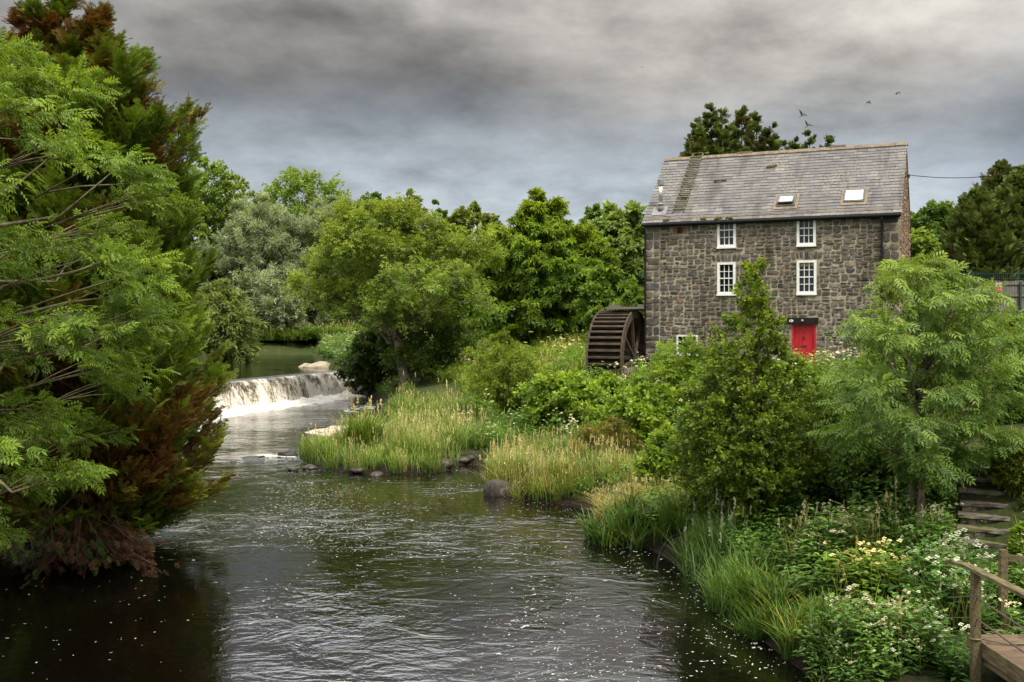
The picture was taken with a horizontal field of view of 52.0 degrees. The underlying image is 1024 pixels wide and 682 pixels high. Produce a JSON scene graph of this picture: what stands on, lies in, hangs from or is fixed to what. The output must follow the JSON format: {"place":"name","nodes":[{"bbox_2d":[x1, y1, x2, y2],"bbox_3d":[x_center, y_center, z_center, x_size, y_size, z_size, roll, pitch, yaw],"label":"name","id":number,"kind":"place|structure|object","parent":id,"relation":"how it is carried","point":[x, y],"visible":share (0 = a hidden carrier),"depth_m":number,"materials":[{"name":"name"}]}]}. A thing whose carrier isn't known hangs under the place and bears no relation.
{"place":"outdoors","nodes":[
{"label":"outdoors","id":0,"kind":"place"},
{"bbox_2d":[180,354,336,382],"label":"pool water","id":1,"kind":"structure","parent":0,"point":[275,364],"depth_m":97.64,"materials":[{"name":"green liquid"}]},
{"bbox_2d":[294,405,477,473],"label":"islet grass","id":2,"kind":"structure","parent":0,"point":[401,446],"depth_m":38.90,"materials":[{"name":"plant"}]},
{"bbox_2d":[0,395,816,681],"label":"river water","id":3,"kind":"structure","parent":0,"point":[284,574],"depth_m":19.83,"materials":[{"name":"liquid"}]},
{"bbox_2d":[221,391,353,413],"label":"foam","id":4,"kind":"object","parent":3,"relation":"on","point":[243,408],"visible":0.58,"depth_m":71.18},
{"bbox_2d":[277,450,298,455],"bbox_3d":[-9.029,4.631,42.457,0.834,0.433,0.726,1,1,44],"label":"river rock","id":5,"kind":"object","parent":3,"relation":"in","point":[288,453],"visible":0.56,"depth_m":42.24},
{"bbox_2d":[455,456,471,463],"bbox_3d":[-1.871,4.503,39.652,0.717,0.308,0.525,0,1,0],"label":"river stone","id":6,"kind":"object","parent":3,"relation":"on","point":[463,460],"visible":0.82,"depth_m":39.47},
{"bbox_2d":[483,479,511,496],"bbox_3d":[-0.426,4.580,32.179,0.826,0.715,0.769,0,1,-34],"label":"boulder","id":7,"kind":"object","parent":3,"relation":"in","point":[496,487],"visible":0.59,"depth_m":31.91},
{"bbox_2d":[0,294,1023,681],"bbox_3d":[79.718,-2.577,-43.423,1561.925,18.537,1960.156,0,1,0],"label":"ground","id":8,"kind":"structure","parent":0,"point":[426,386],"depth_m":22.10,"materials":[{"name":"soil"}]},
{"bbox_2d":[0,26,198,563],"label":"ash tree","id":9,"kind":"object","parent":8,"relation":"on","point":[68,325],"visible":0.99,"depth_m":17.90,"materials":[{"name":"green plant"}]},
{"bbox_2d":[0,0,239,588],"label":"conifer tree","id":10,"kind":"object","parent":8,"relation":"on","point":[155,483],"visible":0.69,"depth_m":23.34,"materials":[{"name":"needle"},{"name":"dark bark"},{"name":"dead brown needle"}]},
{"bbox_2d":[176,155,257,305],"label":"woodland tree","id":11,"kind":"object","parent":8,"relation":"on","point":[214,218],"visible":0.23,"depth_m":162.83,"materials":[{"name":"green plant"}]},
{"bbox_2d":[188,278,269,362],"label":"willow bush","id":12,"kind":"object","parent":8,"relation":"on","point":[234,321],"visible":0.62,"depth_m":110.29,"materials":[{"name":"green plant"}]},
{"bbox_2d":[197,174,278,266],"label":"woodland tree","id":13,"kind":"object","parent":8,"relation":"on","point":[250,193],"visible":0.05,"depth_m":184.51,"materials":[{"name":"green plant"}]},
{"bbox_2d":[191,190,316,327],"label":"willow tree","id":14,"kind":"object","parent":8,"relation":"on","point":[254,268],"visible":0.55,"depth_m":157.43,"materials":[{"name":"green plant"}]},
{"bbox_2d":[245,257,339,333],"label":"willow tree","id":15,"kind":"object","parent":8,"relation":"on","point":[282,308],"visible":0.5,"depth_m":154.39,"materials":[{"name":"green plant"}]},
{"bbox_2d":[246,166,351,258],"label":"woodland tree","id":16,"kind":"object","parent":8,"relation":"on","point":[297,185],"visible":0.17,"depth_m":201.43,"materials":[{"name":"green plant"}]},
{"bbox_2d":[302,464,318,469],"bbox_3d":[-7.331,4.637,38.262,0.602,0.321,0.513,0,1,0],"label":"river stone","id":17,"kind":"object","parent":8,"relation":"on","point":[309,467],"visible":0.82,"depth_m":38.06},
{"bbox_2d":[254,320,368,340],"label":"bank grass","id":18,"kind":"structure","parent":8,"relation":"on","point":[283,334],"depth_m":152.09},
{"bbox_2d":[264,193,365,329],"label":"willow tree","id":19,"kind":"object","parent":8,"relation":"on","point":[312,217],"visible":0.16,"depth_m":160.14,"materials":[{"name":"green plant"}]},
{"bbox_2d":[303,361,330,367],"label":"pale rock","id":20,"kind":"object","parent":8,"relation":"on","point":[322,364],"visible":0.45,"depth_m":93.92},
{"bbox_2d":[305,423,382,435],"bbox_3d":[-7.176,4.439,52.813,5.983,0.210,10.614,0,1,16],"label":"pale rock","id":21,"kind":"object","parent":8,"relation":"on","point":[322,430],"visible":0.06,"depth_m":52.03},
{"bbox_2d":[349,385,362,394],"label":"black rock","id":22,"kind":"object","parent":8,"relation":"on","point":[358,391],"visible":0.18,"depth_m":83.07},
{"bbox_2d":[349,466,366,473],"bbox_3d":[-5.433,4.544,37.040,0.614,0.233,0.550,0,1,0],"label":"river stone","id":23,"kind":"object","parent":8,"relation":"on","point":[356,470],"visible":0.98,"depth_m":36.87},
{"bbox_2d":[327,388,396,452],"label":"grass tuft","id":24,"kind":"object","parent":8,"relation":"on","point":[366,427],"visible":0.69,"depth_m":41.19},
{"bbox_2d":[333,329,397,394],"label":"shrub","id":25,"kind":"object","parent":8,"relation":"on","point":[367,375],"visible":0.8,"depth_m":79.97,"materials":[{"name":"green plant"}]},
{"bbox_2d":[308,331,432,396],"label":"weir bank weeds","id":26,"kind":"object","parent":8,"relation":"on","point":[330,341],"visible":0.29,"depth_m":98.65,"materials":[{"name":"green plant"}]},
{"bbox_2d":[355,191,394,222],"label":"woodland tree","id":27,"kind":"object","parent":8,"relation":"on","point":[375,194],"depth_m":189.02,"materials":[{"name":"green plant"}]},
{"bbox_2d":[329,214,420,328],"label":"willow tree","id":28,"kind":"object","parent":8,"relation":"on","point":[374,277],"depth_m":158.28,"materials":[{"name":"green plant"}]},
{"bbox_2d":[350,321,431,376],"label":"shrub","id":29,"kind":"object","parent":8,"relation":"on","point":[380,348],"visible":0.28,"depth_m":80.26,"materials":[{"name":"green plant"}]},
{"bbox_2d":[280,192,508,387],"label":"ash tree","id":30,"kind":"object","parent":8,"relation":"on","point":[396,302],"visible":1,"depth_m":69.74,"materials":[{"name":"green plant"}]},
{"bbox_2d":[397,188,431,231],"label":"woodland tree","id":31,"kind":"object","parent":8,"relation":"on","point":[409,191],"visible":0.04,"depth_m":198.87,"materials":[{"name":"green plant"}]},
{"bbox_2d":[374,318,498,383],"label":"shrub","id":32,"kind":"object","parent":8,"relation":"on","point":[452,338],"visible":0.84,"depth_m":71.80,"materials":[{"name":"green plant"}]},
{"bbox_2d":[432,199,447,219],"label":"woodland tree","id":33,"kind":"object","parent":8,"relation":"on","point":[439,210],"visible":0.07,"depth_m":214.54,"materials":[{"name":"green plant"}]},
{"bbox_2d":[381,371,500,449],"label":"river grass","id":34,"kind":"structure","parent":8,"relation":"on","point":[432,403],"depth_m":50.87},
{"bbox_2d":[433,459,453,467],"bbox_3d":[-2.506,4.486,38.220,0.733,0.377,0.592,0,1,-34],"label":"river stone","id":35,"kind":"object","parent":8,"relation":"on","point":[450,463],"visible":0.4,"depth_m":38.08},
{"bbox_2d":[405,221,483,335],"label":"woodland tree","id":36,"kind":"object","parent":8,"relation":"on","point":[459,230],"visible":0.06,"depth_m":123.65,"materials":[{"name":"green plant"}]},
{"bbox_2d":[443,200,513,332],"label":"woodland tree","id":37,"kind":"object","parent":8,"relation":"on","point":[463,217],"visible":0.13,"depth_m":138.44,"materials":[{"name":"green plant"}]},
{"bbox_2d":[417,328,587,412],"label":"meadow grass","id":38,"kind":"structure","parent":8,"relation":"on","point":[562,355],"depth_m":66.69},
{"bbox_2d":[458,328,553,415],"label":"shrub","id":39,"kind":"object","parent":8,"relation":"on","point":[507,366],"visible":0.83,"depth_m":48.14,"materials":[{"name":"green plant"}]},
{"bbox_2d":[469,186,622,348],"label":"horse chestnut","id":40,"kind":"object","parent":8,"relation":"on","point":[538,279],"visible":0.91,"depth_m":80.69,"materials":[{"name":"green plant"}]},
{"bbox_2d":[473,418,644,501],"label":"spit grass","id":41,"kind":"structure","parent":8,"relation":"on","point":[536,464],"depth_m":31.94,"materials":[{"name":"plant"}]},
{"bbox_2d":[510,366,615,429],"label":"shrub","id":42,"kind":"object","parent":8,"relation":"on","point":[570,391],"visible":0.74,"depth_m":42.10,"materials":[{"name":"green plant"}]},
{"bbox_2d":[571,203,608,235],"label":"woodland tree","id":43,"kind":"object","parent":8,"relation":"on","point":[594,212],"visible":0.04,"depth_m":148.88,"materials":[{"name":"green plant"}]},
{"bbox_2d":[566,414,643,463],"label":"shrub","id":44,"kind":"object","parent":8,"relation":"on","point":[608,426],"visible":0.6,"depth_m":33.71,"materials":[{"name":"green plant"}]},
{"bbox_2d":[571,264,640,336],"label":"shrub","id":45,"kind":"object","parent":8,"relation":"on","point":[599,292],"visible":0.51,"depth_m":73.38,"materials":[{"name":"green plant"}]},
{"bbox_2d":[566,475,652,546],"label":"iris clump","id":46,"kind":"object","parent":8,"relation":"on","point":[599,534],"visible":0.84,"depth_m":24.86,"materials":[{"name":"green plant"}]},
{"bbox_2d":[593,371,627,396],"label":"shrub","id":47,"kind":"object","parent":8,"relation":"on","point":[608,379],"visible":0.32,"depth_m":43.70,"materials":[{"name":"green plant"}]},
{"bbox_2d":[582,199,647,300],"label":"woodland tree","id":48,"kind":"object","parent":8,"relation":"on","point":[616,228],"visible":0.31,"depth_m":90.00,"materials":[{"name":"green plant"}]},
{"bbox_2d":[610,284,643,316],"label":"shrub","id":49,"kind":"object","parent":8,"relation":"on","point":[627,295],"visible":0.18,"depth_m":67.06,"materials":[{"name":"green plant"}]},
{"bbox_2d":[578,380,694,451],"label":"shrub","id":50,"kind":"object","parent":8,"relation":"on","point":[630,405],"visible":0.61,"depth_m":35.02,"materials":[{"name":"green plant"}]},
{"bbox_2d":[569,451,721,525],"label":"flattened grass","id":51,"kind":"structure","parent":8,"relation":"on","point":[641,490],"depth_m":26.97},
{"bbox_2d":[609,486,696,550],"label":"iris clump","id":52,"kind":"object","parent":8,"relation":"on","point":[673,509],"visible":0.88,"depth_m":24.20,"materials":[{"name":"green plant"}]},
{"bbox_2d":[630,337,695,390],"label":"shrub","id":53,"kind":"object","parent":8,"relation":"on","point":[652,367],"visible":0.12,"depth_m":43.18,"materials":[{"name":"green plant"}]},
{"bbox_2d":[630,422,699,488],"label":"shrub","id":54,"kind":"object","parent":8,"relation":"on","point":[652,460],"visible":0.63,"depth_m":27.52,"materials":[{"name":"green plant"}]},
{"bbox_2d":[656,534,684,567],"bbox_3d":[3.518,4.591,23.018,0.312,0.549,2.005,0,1,36],"label":"hose","id":55,"kind":"object","parent":8,"relation":"on","point":[662,548],"visible":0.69,"depth_m":22.80,"materials":[{"name":"rubber"}]},
{"bbox_2d":[646,332,730,402],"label":"shrub","id":56,"kind":"object","parent":8,"relation":"on","point":[669,367],"visible":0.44,"depth_m":40.80,"materials":[{"name":"green plant"}]},
{"bbox_2d":[678,125,709,156],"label":"conifer tree","id":57,"kind":"object","parent":8,"relation":"on","point":[698,146],"visible":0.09,"depth_m":75.56,"materials":[{"name":"green plant"}]},
{"bbox_2d":[459,340,951,455],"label":"bank undergrowth","id":58,"kind":"object","parent":8,"relation":"on","point":[531,425],"visible":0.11,"depth_m":42.39,"materials":[{"name":"green plant"}]},
{"bbox_2d":[659,487,764,584],"bbox_3d":[4.081,3.932,21.387,2.269,2.043,3.529,0,1,0],"label":"reed clump","id":59,"kind":"object","parent":8,"relation":"on","point":[703,546],"visible":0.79,"depth_m":21.39,"materials":[{"name":"green plant"}]},
{"bbox_2d":[682,102,741,154],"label":"conifer tree","id":60,"kind":"object","parent":8,"relation":"on","point":[721,134],"visible":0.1,"depth_m":77.59,"materials":[{"name":"green plant"}]},
{"bbox_2d":[685,529,780,617],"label":"reed clump","id":61,"kind":"object","parent":8,"relation":"on","point":[734,569],"visible":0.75,"depth_m":18.86,"materials":[{"name":"green plant"}]},
{"bbox_2d":[723,105,759,153],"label":"conifer tree","id":62,"kind":"object","parent":8,"relation":"on","point":[741,119],"visible":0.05,"depth_m":79.52,"materials":[{"name":"green plant"}]},
{"bbox_2d":[661,257,839,537],"bbox_3d":[5.227,1.343,22.520,3.836,6.340,4.286,0,1,0],"label":"alder tree","id":63,"kind":"object","parent":8,"relation":"on","point":[756,466],"visible":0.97,"depth_m":22.05,"materials":[{"name":"green plant"}]},
{"bbox_2d":[704,560,814,640],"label":"iris clump","id":64,"kind":"object","parent":8,"relation":"on","point":[757,601],"visible":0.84,"depth_m":17.54,"materials":[{"name":"green plant"}]},
{"bbox_2d":[739,111,791,151],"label":"conifer tree","id":65,"kind":"object","parent":8,"relation":"on","point":[765,137],"visible":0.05,"depth_m":76.60,"materials":[{"name":"green plant"}]},
{"bbox_2d":[641,142,910,370],"bbox_3d":[13.708,-3.128,53.283,12.280,13.496,8.785,0,1,24],"label":"stone mill","id":66,"kind":"object","parent":8,"relation":"on","point":[822,230],"visible":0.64,"depth_m":50.27,"materials":[{"name":"stone"}]},
{"bbox_2d":[586,309,652,382],"bbox_3d":[5.576,0.900,52.125,2.830,4.930,4.930,0,1,24],"label":"waterwheel","id":67,"kind":"object","parent":66,"relation":"attached to","point":[616,336],"visible":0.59,"depth_m":50.67,"materials":[{"name":"wood"}]},
{"bbox_2d":[605,304,643,310],"bbox_3d":[6.722,-1.701,54.428,1.670,0.240,6.820,0,1,24],"label":"water trough","id":68,"kind":"object","parent":66,"relation":"attached to","point":[640,307],"visible":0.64,"depth_m":51.62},
{"bbox_2d":[677,335,697,355],"bbox_3d":[8.534,0.212,51.150,1.079,0.997,0.210,0,1,24],"label":"window","id":69,"kind":"structure","parent":66,"relation":"in","point":[678,336],"depth_m":51.28,"materials":[{"name":"white paint"}]},
{"bbox_2d":[716,262,735,295],"bbox_3d":[10.280,-2.970,50.359,0.913,1.597,0.210,0,1,24],"label":"window","id":70,"kind":"structure","parent":66,"relation":"in","point":[726,271],"depth_m":50.41,"materials":[{"name":"white paint"}]},
{"bbox_2d":[717,224,735,248],"bbox_3d":[10.285,-5.106,50.338,0.926,1.352,0.210,0,1,24],"label":"window","id":71,"kind":"structure","parent":66,"relation":"in","point":[726,233],"depth_m":50.38,"materials":[{"name":"white paint"}]},
{"bbox_2d":[792,324,815,361],"bbox_3d":[13.622,0.202,48.984,1.091,2.051,0.150,0,1,24],"label":"door","id":72,"kind":"structure","parent":66,"relation":"in","point":[803,335],"depth_m":48.98,"materials":[{"name":"red paint"}]},
{"bbox_2d":[796,220,815,246],"bbox_3d":[13.688,-5.044,48.853,0.897,1.326,0.210,0,1,24],"label":"window","id":73,"kind":"structure","parent":66,"relation":"in","point":[806,230],"depth_m":48.89,"materials":[{"name":"white paint"}]},
{"bbox_2d":[796,260,816,294],"bbox_3d":[13.703,-2.941,48.865,0.932,1.624,0.210,0,1,24],"label":"window","id":74,"kind":"structure","parent":66,"relation":"in","point":[806,269],"depth_m":48.89,"materials":[{"name":"white paint"}]},
{"bbox_2d":[911,171,1023,177],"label":"power cable","id":75,"kind":"object","parent":66,"relation":"attached to","point":[967,177],"visible":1,"depth_m":48.02,"materials":[{"name":"black paint"}]},
{"bbox_2d":[749,500,867,578],"bbox_3d":[5.336,3.594,19.357,2.617,1.304,2.688,0,1,0],"label":"umbel plant","id":76,"kind":"object","parent":8,"relation":"on","point":[817,546],"visible":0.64,"depth_m":18.69,"materials":[{"name":"green plant"}]},
{"bbox_2d":[767,375,852,451],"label":"shrub","id":77,"kind":"object","parent":8,"relation":"on","point":[841,414],"visible":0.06,"depth_m":27.34,"materials":[{"name":"green plant"}]},
{"bbox_2d":[788,129,834,149],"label":"conifer tree","id":78,"kind":"object","parent":8,"relation":"on","point":[792,144],"visible":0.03,"depth_m":81.63,"materials":[{"name":"green plant"}]},
{"bbox_2d":[754,586,877,661],"bbox_3d":[4.648,4.291,16.250,1.934,1.100,1.945,0,1,17],"label":"iris clump","id":79,"kind":"object","parent":8,"relation":"on","point":[786,634],"visible":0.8,"depth_m":16.14,"materials":[{"name":"green plant"}]},
{"bbox_2d":[691,405,986,608],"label":"bank herbs","id":80,"kind":"object","parent":8,"relation":"on","point":[772,522],"visible":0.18,"depth_m":19.41,"materials":[{"name":"green plant"}]},
{"bbox_2d":[792,584,904,681],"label":"umbel plant","id":81,"kind":"object","parent":8,"relation":"on","point":[810,650],"visible":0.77,"depth_m":15.25,"materials":[{"name":"green plant"}]},
{"bbox_2d":[801,536,912,616],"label":"umbel plant","id":82,"kind":"object","parent":8,"relation":"on","point":[868,579],"visible":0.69,"depth_m":17.18,"materials":[{"name":"green plant"}]},
{"bbox_2d":[793,474,922,567],"bbox_3d":[6.461,3.244,18.933,2.600,1.690,2.589,0,1,0],"label":"umbel plant","id":83,"kind":"object","parent":8,"relation":"on","point":[871,533],"visible":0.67,"depth_m":18.79,"materials":[{"name":"green plant"}]},
{"bbox_2d":[818,605,910,681],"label":"umbel plant","id":84,"kind":"object","parent":8,"relation":"on","point":[866,666],"visible":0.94,"depth_m":14.42,"materials":[{"name":"green plant"}]},
{"bbox_2d":[810,437,935,509],"bbox_3d":[7.476,2.841,21.881,2.393,1.752,3.087,0,1,0],"label":"shrub","id":85,"kind":"object","parent":8,"relation":"on","point":[846,473],"visible":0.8,"depth_m":21.06,"materials":[{"name":"green plant"}]},
{"bbox_2d":[821,584,952,672],"bbox_3d":[5.418,4.026,15.029,1.660,0.988,1.739,0,1,-37],"label":"umbel plant","id":86,"kind":"object","parent":8,"relation":"on","point":[902,629],"visible":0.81,"depth_m":14.86,"materials":[{"name":"green plant"}]},
{"bbox_2d":[853,336,938,374],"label":"shrub","id":87,"kind":"object","parent":8,"relation":"on","point":[901,363],"visible":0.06,"depth_m":37.94,"materials":[{"name":"green plant"}]},
{"bbox_2d":[806,248,1023,532],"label":"ash sapling","id":88,"kind":"object","parent":8,"relation":"on","point":[960,388],"visible":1,"depth_m":18.62,"materials":[{"name":"green plant"}]},
{"bbox_2d":[880,487,969,568],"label":"umbel plant","id":89,"kind":"object","parent":8,"relation":"on","point":[936,522],"visible":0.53,"depth_m":18.38,"materials":[{"name":"green plant"}]},
{"bbox_2d":[910,226,945,296],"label":"woodland tree","id":90,"kind":"object","parent":8,"relation":"on","point":[921,239],"visible":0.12,"depth_m":103.13,"materials":[{"name":"green plant"}]},
{"bbox_2d":[910,199,955,258],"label":"woodland tree","id":91,"kind":"object","parent":8,"relation":"on","point":[933,211],"visible":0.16,"depth_m":123.48,"materials":[{"name":"green plant"}]},
{"bbox_2d":[878,527,997,611],"bbox_3d":[6.634,3.606,16.418,1.970,1.339,2.313,0,1,39],"label":"umbel plant","id":92,"kind":"object","parent":8,"relation":"on","point":[915,564],"visible":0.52,"depth_m":16.61,"materials":[{"name":"green plant"}]},
{"bbox_2d":[901,605,982,681],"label":"umbel plant","id":93,"kind":"object","parent":8,"relation":"on","point":[942,659],"visible":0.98,"depth_m":14.24,"materials":[{"name":"green leaf"},{"name":"stem"},{"name":"white petal"}]},
{"bbox_2d":[894,533,999,632],"bbox_3d":[6.581,3.641,15.571,1.629,1.227,1.765,0,1,-27],"label":"umbel plant","id":94,"kind":"object","parent":8,"relation":"on","point":[955,606],"visible":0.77,"depth_m":15.46,"materials":[{"name":"green leaf"},{"name":"stem"},{"name":"white petal"}]},
{"bbox_2d":[918,270,1023,313],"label":"fence","id":95,"kind":"object","parent":8,"relation":"on","point":[999,273],"visible":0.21,"depth_m":60.96,"materials":[{"name":"green metal"}]},
{"bbox_2d":[927,298,1023,422],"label":"ash sapling","id":96,"kind":"object","parent":8,"relation":"on","point":[1017,330],"visible":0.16,"depth_m":23.65,"materials":[{"name":"green plant"}]},
{"bbox_2d":[932,185,1023,291],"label":"conifer tree","id":97,"kind":"object","parent":8,"relation":"on","point":[979,235],"visible":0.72,"depth_m":74.54,"materials":[{"name":"green plant"}]},
{"bbox_2d":[937,280,1023,319],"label":"board fence","id":98,"kind":"object","parent":8,"relation":"on","point":[1012,287],"visible":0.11,"depth_m":57.96,"materials":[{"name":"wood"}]},
{"bbox_2d":[942,549,1023,681],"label":"footbridge","id":99,"kind":"object","parent":8,"relation":"on","point":[997,652],"visible":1,"depth_m":13.68,"materials":[{"name":"wood"}]},
{"bbox_2d":[981,623,1023,656],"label":"dead stalks","id":100,"kind":"object","parent":99,"relation":"on","point":[1006,632],"visible":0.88,"depth_m":14.22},
{"bbox_2d":[957,466,1010,559],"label":"stone steps","id":101,"kind":"structure","parent":8,"relation":"on","point":[968,505],"depth_m":19.04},
{"bbox_2d":[970,159,1014,293],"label":"conifer tree","id":102,"kind":"object","parent":8,"relation":"on","point":[991,183],"visible":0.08,"depth_m":79.35,"materials":[{"name":"green plant"}]},
{"bbox_2d":[962,531,1023,633],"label":"bridge weeds","id":103,"kind":"object","parent":8,"relation":"on","point":[1019,571],"visible":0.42,"depth_m":15.82,"materials":[{"name":"green plant"}]},
{"bbox_2d":[986,428,1023,496],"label":"shrub","id":104,"kind":"object","parent":8,"relation":"on","point":[1005,475],"visible":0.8,"depth_m":19.11,"materials":[{"name":"green plant"}]},
{"bbox_2d":[994,164,1023,280],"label":"conifer tree","id":105,"kind":"object","parent":8,"relation":"on","point":[1009,190],"visible":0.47,"depth_m":75.95,"materials":[{"name":"green plant"}]},
{"bbox_2d":[1006,520,1023,554],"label":"shrub","id":106,"kind":"object","parent":8,"relation":"on","point":[1013,545],"visible":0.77,"depth_m":17.55,"materials":[{"name":"green plant"}]},
{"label":"weir","id":107,"kind":"object","parent":8,"relation":"on","visible":0},
{"bbox_2d":[176,370,353,410],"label":"waterfall water","id":108,"kind":"structure","parent":107,"relation":"on","point":[253,391],"depth_m":72.75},
{"bbox_2d":[0,0,1023,239],"label":"sky","id":109,"kind":"structure","parent":0,"point":[456,103],"materials":[{"name":"grey"}]},
{"bbox_2d":[918,403,1023,538],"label":"slope grass","id":110,"kind":"structure","parent":0,"point":[1010,420],"depth_m":23.22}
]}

